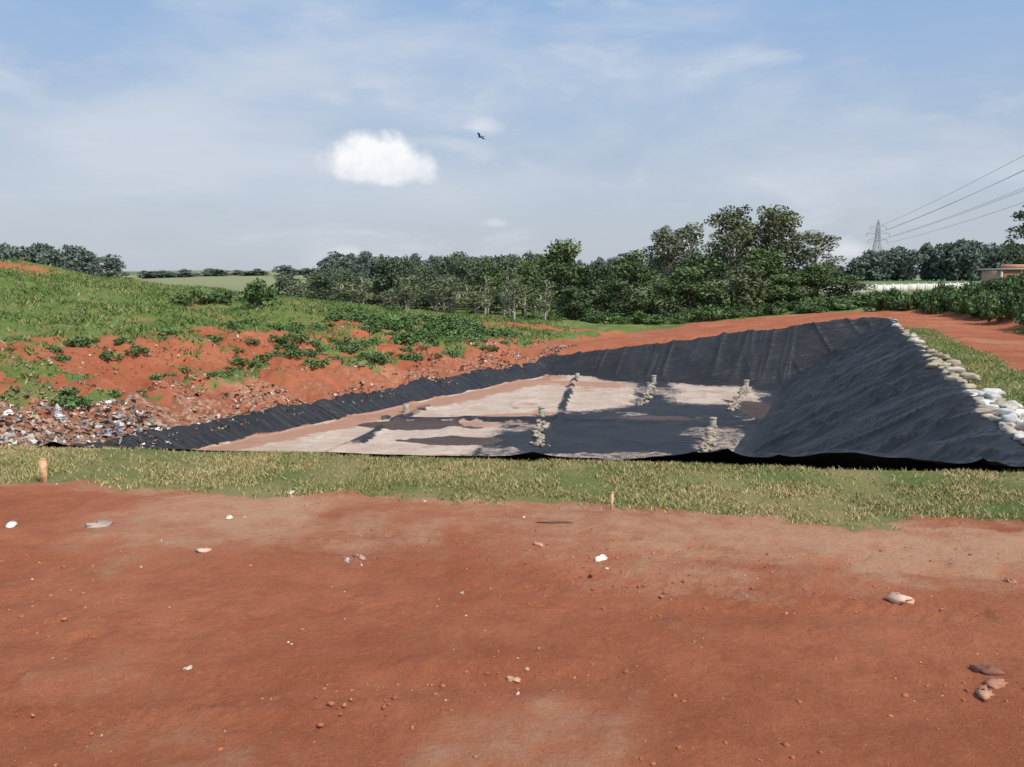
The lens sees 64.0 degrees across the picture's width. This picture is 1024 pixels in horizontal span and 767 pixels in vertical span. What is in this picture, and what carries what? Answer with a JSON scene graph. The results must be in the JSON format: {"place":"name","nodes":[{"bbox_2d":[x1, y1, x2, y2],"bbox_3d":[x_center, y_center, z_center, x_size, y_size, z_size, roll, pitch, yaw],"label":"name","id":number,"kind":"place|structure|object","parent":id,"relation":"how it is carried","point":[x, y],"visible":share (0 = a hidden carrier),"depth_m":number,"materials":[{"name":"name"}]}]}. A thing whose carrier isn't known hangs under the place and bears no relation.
{"place":"outdoors","nodes":[
{"label":"outdoors","id":0,"kind":"place"},
{"bbox_2d":[0,261,1023,766],"bbox_3d":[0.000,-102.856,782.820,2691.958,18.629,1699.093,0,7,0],"label":"ground","id":1,"kind":"structure","parent":0,"point":[130,687],"depth_m":7.67,"materials":[{"name":"soil"}]},
{"bbox_2d":[5,521,17,527],"bbox_3d":[-6.098,1.730,9.984,0.155,0.104,0.204,0,7,0],"label":"rock","id":2,"kind":"object","parent":1,"relation":"on","point":[10,524],"visible":0.87,"depth_m":9.95,"materials":[{"name":"stone"}]},
{"bbox_2d":[39,458,47,482],"bbox_3d":[-6.866,1.319,12.012,0.099,0.464,0.071,2,10,0],"label":"wooden stake","id":3,"kind":"object","parent":1,"relation":"on","point":[43,469],"visible":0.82,"depth_m":11.98,"materials":[{"name":"brown wood"}]},
{"bbox_2d":[0,242,129,277],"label":"distant forest","id":4,"kind":"object","parent":1,"relation":"on","point":[80,259],"visible":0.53,"depth_m":249.13,"materials":[{"name":"green plant"}]},
{"bbox_2d":[0,397,184,447],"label":"landfill waste","id":5,"kind":"object","parent":1,"relation":"on","point":[108,432],"visible":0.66,"depth_m":31.18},
{"bbox_2d":[85,520,114,527],"bbox_3d":[-5.073,1.745,10.095,0.331,0.123,0.210,-3,8,-23],"label":"rock","id":6,"kind":"object","parent":1,"relation":"on","point":[99,523],"visible":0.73,"depth_m":10.03,"materials":[{"name":"stone"}]},
{"bbox_2d":[170,289,215,305],"bbox_3d":[-23.532,-6.348,60.708,2.496,1.287,3.201,6,9,37],"label":"bush","id":7,"kind":"object","parent":1,"relation":"on","point":[183,298],"visible":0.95,"depth_m":60.24,"materials":[{"name":"green plant"}]},
{"bbox_2d":[196,548,211,552],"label":"rock","id":8,"kind":"object","parent":1,"relation":"on","point":[202,550],"visible":0.99,"depth_m":9.02,"materials":[{"name":"stone"}]},
{"bbox_2d":[197,290,234,304],"bbox_3d":[-21.893,-6.402,61.736,3.081,1.331,2.722,4,8,29],"label":"bush","id":9,"kind":"object","parent":1,"relation":"on","point":[222,297],"visible":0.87,"depth_m":61.32,"materials":[{"name":"green plant"}]},
{"bbox_2d":[1,322,436,379],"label":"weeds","id":10,"kind":"object","parent":1,"relation":"on","point":[178,355],"visible":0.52,"depth_m":41.30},
{"bbox_2d":[234,277,279,308],"bbox_3d":[-18.506,-6.472,60.119,3.081,2.693,3.184,-1,7,-5],"label":"bush","id":11,"kind":"object","parent":1,"relation":"on","point":[256,292],"visible":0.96,"depth_m":59.32,"materials":[{"name":"green plant"}]},
{"bbox_2d":[0,305,522,414],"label":"low weeds","id":12,"kind":"object","parent":1,"relation":"on","point":[451,327],"visible":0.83,"depth_m":52.26,"materials":[{"name":"green plant"}]},
{"bbox_2d":[0,337,575,445],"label":"landfill waste","id":13,"kind":"object","parent":1,"relation":"on","point":[276,403],"visible":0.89,"depth_m":37.76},
{"bbox_2d":[0,258,581,409],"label":"mound grass","id":14,"kind":"structure","parent":1,"relation":"on","point":[33,318],"depth_m":55.54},
{"bbox_2d":[327,280,346,300],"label":"young eucalyptus tree","id":15,"kind":"object","parent":1,"relation":"on","point":[340,290],"visible":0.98,"depth_m":84.13,"materials":[{"name":"green plant"}]},
{"bbox_2d":[337,281,363,302],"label":"young eucalyptus tree","id":16,"kind":"object","parent":1,"relation":"on","point":[350,287],"visible":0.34,"depth_m":86.42,"materials":[{"name":"green plant"}]},
{"bbox_2d":[336,289,366,303],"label":"young eucalyptus tree","id":17,"kind":"object","parent":1,"relation":"on","point":[350,294],"visible":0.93,"depth_m":84.27,"materials":[{"name":"green plant"}]},
{"bbox_2d":[344,277,375,303],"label":"young eucalyptus tree","id":18,"kind":"object","parent":1,"relation":"on","point":[362,289],"visible":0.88,"depth_m":85.86,"materials":[{"name":"green plant"}]},
{"bbox_2d":[344,554,378,565],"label":"paper scraps","id":19,"kind":"object","parent":1,"relation":"on","point":[347,559],"visible":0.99,"depth_m":8.81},
{"bbox_2d":[377,292,399,305],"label":"young eucalyptus tree","id":20,"kind":"object","parent":1,"relation":"on","point":[385,299],"visible":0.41,"depth_m":90.71,"materials":[{"name":"green plant"}]},
{"bbox_2d":[375,288,404,306],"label":"young eucalyptus tree","id":21,"kind":"object","parent":1,"relation":"on","point":[389,300],"visible":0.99,"depth_m":81.95,"materials":[{"name":"green plant"}]},
{"bbox_2d":[390,277,413,305],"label":"young eucalyptus tree","id":22,"kind":"object","parent":1,"relation":"on","point":[398,299],"visible":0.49,"depth_m":85.41,"materials":[{"name":"green plant"}]},
{"bbox_2d":[397,287,419,308],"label":"young eucalyptus tree","id":23,"kind":"object","parent":1,"relation":"on","point":[405,304],"visible":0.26,"depth_m":86.58,"materials":[{"name":"green plant"}]},
{"bbox_2d":[396,274,427,308],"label":"young eucalyptus tree","id":24,"kind":"object","parent":1,"relation":"on","point":[407,292],"visible":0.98,"depth_m":82.21,"materials":[{"name":"green plant"}]},
{"bbox_2d":[273,250,561,309],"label":"background tree row","id":25,"kind":"object","parent":1,"relation":"on","point":[318,285],"visible":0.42,"depth_m":124.21,"materials":[{"name":"green plant"}]},
{"bbox_2d":[421,289,442,309],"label":"young eucalyptus tree","id":26,"kind":"object","parent":1,"relation":"on","point":[432,299],"visible":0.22,"depth_m":91.08,"materials":[{"name":"green plant"}]},
{"bbox_2d":[418,283,451,310],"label":"young eucalyptus tree","id":27,"kind":"object","parent":1,"relation":"on","point":[427,296],"visible":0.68,"depth_m":88.21,"materials":[{"name":"green plant"}]},
{"bbox_2d":[431,276,456,309],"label":"young eucalyptus tree","id":28,"kind":"object","parent":1,"relation":"on","point":[441,301],"visible":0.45,"depth_m":87.60,"materials":[{"name":"green plant"}]},
{"bbox_2d":[434,276,467,311],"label":"young eucalyptus tree","id":29,"kind":"object","parent":1,"relation":"on","point":[450,286],"visible":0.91,"depth_m":82.42,"materials":[{"name":"green plant"}]},
{"bbox_2d":[439,290,467,313],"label":"young eucalyptus tree","id":30,"kind":"object","parent":1,"relation":"on","point":[455,302],"visible":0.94,"depth_m":81.98,"materials":[{"name":"green plant"}]},
{"bbox_2d":[454,285,475,312],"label":"young eucalyptus tree","id":31,"kind":"object","parent":1,"relation":"on","point":[465,297],"visible":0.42,"depth_m":88.82,"materials":[{"name":"green plant"}]},
{"bbox_2d":[461,290,491,312],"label":"young eucalyptus tree","id":32,"kind":"object","parent":1,"relation":"on","point":[474,305],"visible":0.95,"depth_m":86.07,"materials":[{"name":"green plant"}]},
{"bbox_2d":[474,275,497,313],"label":"young eucalyptus tree","id":33,"kind":"object","parent":1,"relation":"on","point":[490,292],"visible":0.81,"depth_m":89.21,"materials":[{"name":"green plant"}]},
{"bbox_2d":[469,261,506,313],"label":"broadleaf tree","id":34,"kind":"object","parent":1,"relation":"on","point":[493,272],"visible":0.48,"depth_m":112.03,"materials":[{"name":"green plant"}]},
{"bbox_2d":[481,286,496,313],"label":"young eucalyptus tree","id":35,"kind":"object","parent":1,"relation":"on","point":[488,308],"visible":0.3,"depth_m":91.86,"materials":[{"name":"green plant"}]},
{"bbox_2d":[492,285,511,316],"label":"young eucalyptus tree","id":36,"kind":"object","parent":1,"relation":"on","point":[501,299],"visible":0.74,"depth_m":88.95,"materials":[{"name":"green plant"}]},
{"bbox_2d":[498,270,520,315],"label":"young eucalyptus tree","id":37,"kind":"object","parent":1,"relation":"on","point":[512,276],"visible":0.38,"depth_m":91.55,"materials":[{"name":"green plant"}]},
{"bbox_2d":[0,520,1023,766],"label":"soil clods","id":38,"kind":"object","parent":1,"relation":"on","point":[784,744],"visible":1,"depth_m":6.95,"materials":[{"name":"soil"}]},
{"bbox_2d":[506,675,521,682],"bbox_3d":[0.022,2.254,6.246,0.137,0.048,0.083,3,8,22],"label":"rock","id":39,"kind":"object","parent":1,"relation":"on","point":[512,679],"visible":1,"depth_m":6.23,"materials":[{"name":"stone"}]},
{"bbox_2d":[502,277,527,319],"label":"young eucalyptus tree","id":40,"kind":"object","parent":1,"relation":"on","point":[513,297],"visible":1,"depth_m":81.46,"materials":[{"name":"green plant"}]},
{"bbox_2d":[52,516,981,741],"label":"scattered litter","id":41,"kind":"object","parent":1,"relation":"on","point":[462,592],"visible":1,"depth_m":7.90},
{"bbox_2d":[502,258,545,314],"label":"broadleaf tree","id":42,"kind":"object","parent":1,"relation":"on","point":[528,275],"visible":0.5,"depth_m":105.98,"materials":[{"name":"green plant"}]},
{"bbox_2d":[517,284,535,315],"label":"young eucalyptus tree","id":43,"kind":"object","parent":1,"relation":"on","point":[524,292],"visible":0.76,"depth_m":90.88,"materials":[{"name":"green plant"}]},
{"bbox_2d":[38,317,1023,470],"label":"pit liner","id":44,"kind":"object","parent":1,"relation":"on","point":[862,393],"visible":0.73,"depth_m":37.40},
{"bbox_2d":[402,404,409,412],"bbox_3d":[-5.500,1.319,42.517,0.390,0.520,0.400,0,7,0],"label":"gas vent pipe","id":45,"kind":"object","parent":44,"relation":"on","point":[405,408],"visible":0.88,"depth_m":42.39,"materials":[{"name":"plastic"}]},
{"bbox_2d":[529,414,550,446],"bbox_3d":[1.297,2.089,37.539,0.913,0.259,8.022,0,7,2],"label":"stone drain","id":46,"kind":"object","parent":44,"relation":"on","point":[538,435],"visible":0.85,"depth_m":36.59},
{"bbox_2d":[538,406,544,413],"bbox_3d":[1.500,1.437,41.524,0.370,0.540,0.380,0,7,0],"label":"gas vent pipe","id":47,"kind":"object","parent":44,"relation":"on","point":[541,410],"visible":0.87,"depth_m":41.39,"materials":[{"name":"plastic"}]},
{"bbox_2d":[636,381,658,405],"bbox_3d":[8.344,0.540,49.647,1.014,0.256,10.913,2,8,13],"label":"stone drain","id":48,"kind":"object","parent":44,"relation":"on","point":[647,390],"visible":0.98,"depth_m":48.85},
{"bbox_2d":[698,425,717,451],"bbox_3d":[8.484,2.384,35.255,0.713,0.233,6.643,2,8,16],"label":"stone drain","id":49,"kind":"object","parent":44,"relation":"on","point":[704,445],"visible":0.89,"depth_m":34.63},
{"bbox_2d":[709,417,716,426],"bbox_3d":[9.400,1.846,38.350,0.370,0.540,0.380,0,7,0],"label":"gas vent pipe","id":50,"kind":"object","parent":44,"relation":"on","point":[712,421],"visible":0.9,"depth_m":38.21,"materials":[{"name":"plastic"}]},
{"bbox_2d":[727,385,749,410],"bbox_3d":[13.292,0.780,47.721,0.749,0.259,10.039,3,8,21],"label":"stone drain","id":51,"kind":"object","parent":44,"relation":"on","point":[743,391],"visible":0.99,"depth_m":46.91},
{"bbox_2d":[527,291,549,316],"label":"young eucalyptus tree","id":52,"kind":"object","parent":1,"relation":"on","point":[538,310],"visible":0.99,"depth_m":85.59,"materials":[{"name":"green plant"}]},
{"bbox_2d":[533,542,543,546],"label":"rock","id":53,"kind":"object","parent":1,"relation":"on","point":[538,544],"visible":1,"depth_m":9.20,"materials":[{"name":"stone"}]},
{"bbox_2d":[533,280,558,318],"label":"young eucalyptus tree","id":54,"kind":"object","parent":1,"relation":"on","point":[545,297],"visible":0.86,"depth_m":86.71,"materials":[{"name":"green plant"}]},
{"bbox_2d":[536,520,572,522],"bbox_3d":[0.523,1.690,10.013,0.454,0.046,0.058,1,7,4],"label":"stick","id":55,"kind":"object","parent":1,"relation":"on","point":[549,521],"visible":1,"depth_m":10.01,"materials":[{"name":"wood"}]},
{"bbox_2d":[101,238,1023,284],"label":"distant tree line","id":56,"kind":"object","parent":1,"relation":"on","point":[963,259],"visible":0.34,"depth_m":257.18,"materials":[{"name":"green plant"}]},
{"bbox_2d":[533,238,597,317],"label":"broadleaf tree","id":57,"kind":"object","parent":1,"relation":"on","point":[562,266],"visible":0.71,"depth_m":97.71,"materials":[{"name":"green plant"}]},
{"bbox_2d":[556,285,599,320],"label":"broadleaf tree","id":58,"kind":"object","parent":1,"relation":"on","point":[582,301],"visible":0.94,"depth_m":91.04,"materials":[{"name":"green plant"}]},
{"bbox_2d":[571,262,624,312],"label":"broadleaf tree","id":59,"kind":"object","parent":1,"relation":"on","point":[596,283],"visible":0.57,"depth_m":95.28,"materials":[{"name":"green plant"}]},
{"bbox_2d":[595,554,607,561],"bbox_3d":[0.943,1.888,8.814,0.184,0.092,0.108,-4,8,-29],"label":"rock","id":60,"kind":"object","parent":1,"relation":"on","point":[601,557],"visible":0.93,"depth_m":8.78,"materials":[{"name":"stone"}]},
{"bbox_2d":[326,290,880,324],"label":"tree line undergrowth","id":61,"kind":"object","parent":1,"relation":"on","point":[710,312],"visible":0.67,"depth_m":86.17,"materials":[{"name":"green plant"}]},
{"bbox_2d":[610,491,613,509],"bbox_3d":[1.302,1.576,10.686,0.039,0.344,0.028,2,10,0],"label":"wooden stake","id":62,"kind":"object","parent":1,"relation":"on","point":[612,500],"visible":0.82,"depth_m":10.67,"materials":[{"name":"brown wood"}]},
{"bbox_2d":[592,278,650,317],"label":"broadleaf tree","id":63,"kind":"object","parent":1,"relation":"on","point":[612,288],"visible":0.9,"depth_m":90.23,"materials":[{"name":"green plant"}]},
{"bbox_2d":[603,249,662,311],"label":"broadleaf tree","id":64,"kind":"object","parent":1,"relation":"on","point":[627,263],"visible":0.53,"depth_m":98.75,"materials":[{"name":"green plant"}]},
{"bbox_2d":[624,280,685,320],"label":"broadleaf tree","id":65,"kind":"object","parent":1,"relation":"on","point":[665,290],"visible":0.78,"depth_m":90.72,"materials":[{"name":"green plant"}]},
{"bbox_2d":[640,225,690,311],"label":"eucalyptus tree","id":66,"kind":"object","parent":1,"relation":"on","point":[665,238],"visible":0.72,"depth_m":101.89,"materials":[{"name":"green plant"}]},
{"bbox_2d":[663,222,716,278],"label":"eucalyptus tree","id":67,"kind":"object","parent":1,"relation":"on","point":[692,238],"visible":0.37,"depth_m":104.95,"materials":[{"name":"green plant"}]},
{"bbox_2d":[657,266,723,313],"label":"broadleaf tree","id":68,"kind":"object","parent":1,"relation":"on","point":[681,280],"visible":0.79,"depth_m":91.31,"materials":[{"name":"green plant"}]},
{"bbox_2d":[676,250,731,306],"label":"broadleaf tree","id":69,"kind":"object","parent":1,"relation":"on","point":[700,261],"visible":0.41,"depth_m":96.10,"materials":[{"name":"green plant"}]},
{"bbox_2d":[704,204,762,297],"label":"eucalyptus tree","id":70,"kind":"object","parent":1,"relation":"on","point":[726,238],"visible":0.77,"depth_m":98.59,"materials":[{"name":"green plant"}]},
{"bbox_2d":[704,264,776,310],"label":"broadleaf tree","id":71,"kind":"object","parent":1,"relation":"on","point":[747,294],"visible":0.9,"depth_m":90.37,"materials":[{"name":"green plant"}]},
{"bbox_2d":[721,221,764,293],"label":"eucalyptus tree","id":72,"kind":"object","parent":1,"relation":"on","point":[758,234],"visible":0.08,"depth_m":105.51,"materials":[{"name":"green plant"}]},
{"bbox_2d":[727,246,791,304],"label":"broadleaf tree","id":73,"kind":"object","parent":1,"relation":"on","point":[763,259],"visible":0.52,"depth_m":94.68,"materials":[{"name":"green plant"}]},
{"bbox_2d":[744,204,808,298],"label":"eucalyptus tree","id":74,"kind":"object","parent":1,"relation":"on","point":[776,217],"visible":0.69,"depth_m":100.08,"materials":[{"name":"green plant"}]},
{"bbox_2d":[754,273,812,306],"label":"broadleaf tree","id":75,"kind":"object","parent":1,"relation":"on","point":[785,284],"visible":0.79,"depth_m":91.77,"materials":[{"name":"green plant"}]},
{"bbox_2d":[756,215,810,297],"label":"eucalyptus tree","id":76,"kind":"object","parent":1,"relation":"on","point":[792,228],"visible":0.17,"depth_m":103.71,"materials":[{"name":"green plant"}]},
{"bbox_2d":[781,230,846,285],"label":"eucalyptus tree","id":77,"kind":"object","parent":1,"relation":"on","point":[807,254],"visible":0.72,"depth_m":97.75,"materials":[{"name":"green plant"}]},
{"bbox_2d":[789,263,849,300],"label":"broadleaf tree","id":78,"kind":"object","parent":1,"relation":"on","point":[820,279],"visible":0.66,"depth_m":95.23,"materials":[{"name":"green plant"}]},
{"bbox_2d":[818,274,877,296],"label":"broadleaf tree","id":79,"kind":"object","parent":1,"relation":"on","point":[845,290],"visible":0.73,"depth_m":96.68,"materials":[{"name":"green plant"}]},
{"bbox_2d":[866,219,889,254],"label":"electricity pylon","id":80,"kind":"object","parent":1,"relation":"on","point":[879,230],"visible":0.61,"depth_m":393.81,"materials":[{"name":"metal"}]},
{"bbox_2d":[884,592,914,604],"bbox_3d":[3.627,2.018,7.656,0.208,0.120,0.237,-3,8,-23],"label":"rock","id":81,"kind":"object","parent":1,"relation":"on","point":[898,598],"visible":0.98,"depth_m":7.60,"materials":[{"name":"stone"}]},
{"bbox_2d":[862,271,1023,324],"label":"embankment shrubs","id":82,"kind":"object","parent":1,"relation":"on","point":[997,298],"visible":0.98,"depth_m":60.71,"materials":[{"name":"green plant"}]},
{"bbox_2d":[890,318,1023,443],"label":"sandbag row","id":83,"kind":"object","parent":1,"relation":"on","point":[1008,416],"visible":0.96,"depth_m":19.43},
{"bbox_2d":[903,326,1023,429],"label":"verge grass","id":84,"kind":"structure","parent":1,"relation":"on","point":[931,332],"depth_m":29.52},
{"bbox_2d":[975,684,995,700],"bbox_3d":[3.413,2.255,5.939,0.225,0.100,0.132,-6,10,-41],"label":"rock","id":85,"kind":"object","parent":1,"relation":"on","point":[983,692],"visible":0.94,"depth_m":5.90,"materials":[{"name":"stone"}]},
{"bbox_2d":[969,664,1005,674],"bbox_3d":[3.656,2.193,6.282,0.246,0.086,0.146,0,7,0],"label":"rock","id":86,"kind":"object","parent":1,"relation":"on","point":[989,669],"visible":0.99,"depth_m":6.25,"materials":[{"name":"stone"}]},
{"bbox_2d":[982,271,1000,281],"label":"wall","id":87,"kind":"structure","parent":1,"relation":"on","point":[987,276],"depth_m":149.26,"materials":[{"name":"brick"}]},
{"bbox_2d":[984,677,1008,688],"bbox_3d":[3.598,2.224,6.081,0.188,0.083,0.113,-3,8,-24],"label":"rock","id":88,"kind":"object","parent":1,"relation":"on","point":[994,682],"visible":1,"depth_m":6.05,"materials":[{"name":"stone"}]},
{"bbox_2d":[1005,577,1016,582],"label":"rock","id":89,"kind":"object","parent":1,"relation":"on","point":[1009,580],"visible":0.78,"depth_m":8.20,"materials":[{"name":"stone"}]},
{"bbox_2d":[1000,205,1023,262],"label":"eucalyptus tree","id":90,"kind":"object","parent":1,"relation":"on","point":[1020,230],"visible":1,"depth_m":129.61,"materials":[{"name":"green plant"}]},
{"bbox_2d":[1002,271,1023,278],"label":"wall","id":91,"kind":"structure","parent":1,"relation":"on","point":[1005,273],"depth_m":145.59,"materials":[{"name":"brick"}]},
{"bbox_3d":[100.000,-32.414,36.155,11.260,58.160,7.019,0,7,0],"label":"electricity pylon","id":92,"kind":"object","parent":1,"relation":"on","visible":0},
{"bbox_2d":[870,155,1023,242],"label":"power lines","id":93,"kind":"object","parent":92,"relation":"attached to","point":[953,202],"visible":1,"depth_m":277.39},
{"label":"column","id":94,"kind":"object","parent":1,"relation":"on","visible":0},
{"bbox_2d":[979,268,1023,269],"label":"slab","id":95,"kind":"structure","parent":94,"relation":"on","point":[1005,269],"depth_m":145.11,"materials":[{"name":"concrete"}]},
{"bbox_2d":[1001,264,1023,267],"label":"parapet","id":96,"kind":"structure","parent":95,"relation":"on","point":[1012,265],"depth_m":146.43,"materials":[{"name":"brick"}]},
{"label":"post","id":97,"kind":"object","parent":1,"relation":"on","visible":0},
{"bbox_2d":[876,285,882,291],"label":"panel","id":98,"kind":"object","parent":97,"relation":"attached to","point":[879,288],"visible":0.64,"depth_m":140.88,"materials":[{"name":"concrete"}]},
{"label":"post","id":99,"kind":"object","parent":1,"relation":"on","visible":0},
{"bbox_2d":[885,285,891,291],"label":"panel","id":100,"kind":"object","parent":99,"relation":"attached to","point":[887,287],"visible":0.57,"depth_m":141.61,"materials":[{"name":"concrete"}]},
{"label":"post","id":101,"kind":"object","parent":1,"relation":"on","visible":0},
{"bbox_2d":[902,284,908,291],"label":"panel","id":102,"kind":"object","parent":101,"relation":"attached to","point":[905,287],"visible":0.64,"depth_m":143.25,"materials":[{"name":"concrete"}]},
{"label":"post","id":103,"kind":"object","parent":1,"relation":"on","visible":0},
{"bbox_2d":[910,284,916,291],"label":"panel","id":104,"kind":"object","parent":103,"relation":"attached to","point":[913,287],"visible":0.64,"depth_m":143.97,"materials":[{"name":"concrete"}]},
{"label":"post","id":105,"kind":"object","parent":1,"relation":"on","visible":0},
{"bbox_2d":[918,284,924,290],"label":"panel","id":106,"kind":"object","parent":105,"relation":"attached to","point":[921,286],"visible":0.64,"depth_m":144.80,"materials":[{"name":"concrete"}]},
{"bbox_2d":[0,444,1023,531],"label":"lawn grass","id":107,"kind":"structure","parent":0,"point":[425,467],"depth_m":12.19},
{"bbox_2d":[0,0,1023,270],"label":"sky","id":108,"kind":"structure","parent":0,"point":[166,135],"materials":[{"name":"blue"}]},
{"bbox_2d":[8,474,1018,766],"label":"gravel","id":109,"kind":"structure","parent":0,"point":[344,704],"depth_m":6.47,"materials":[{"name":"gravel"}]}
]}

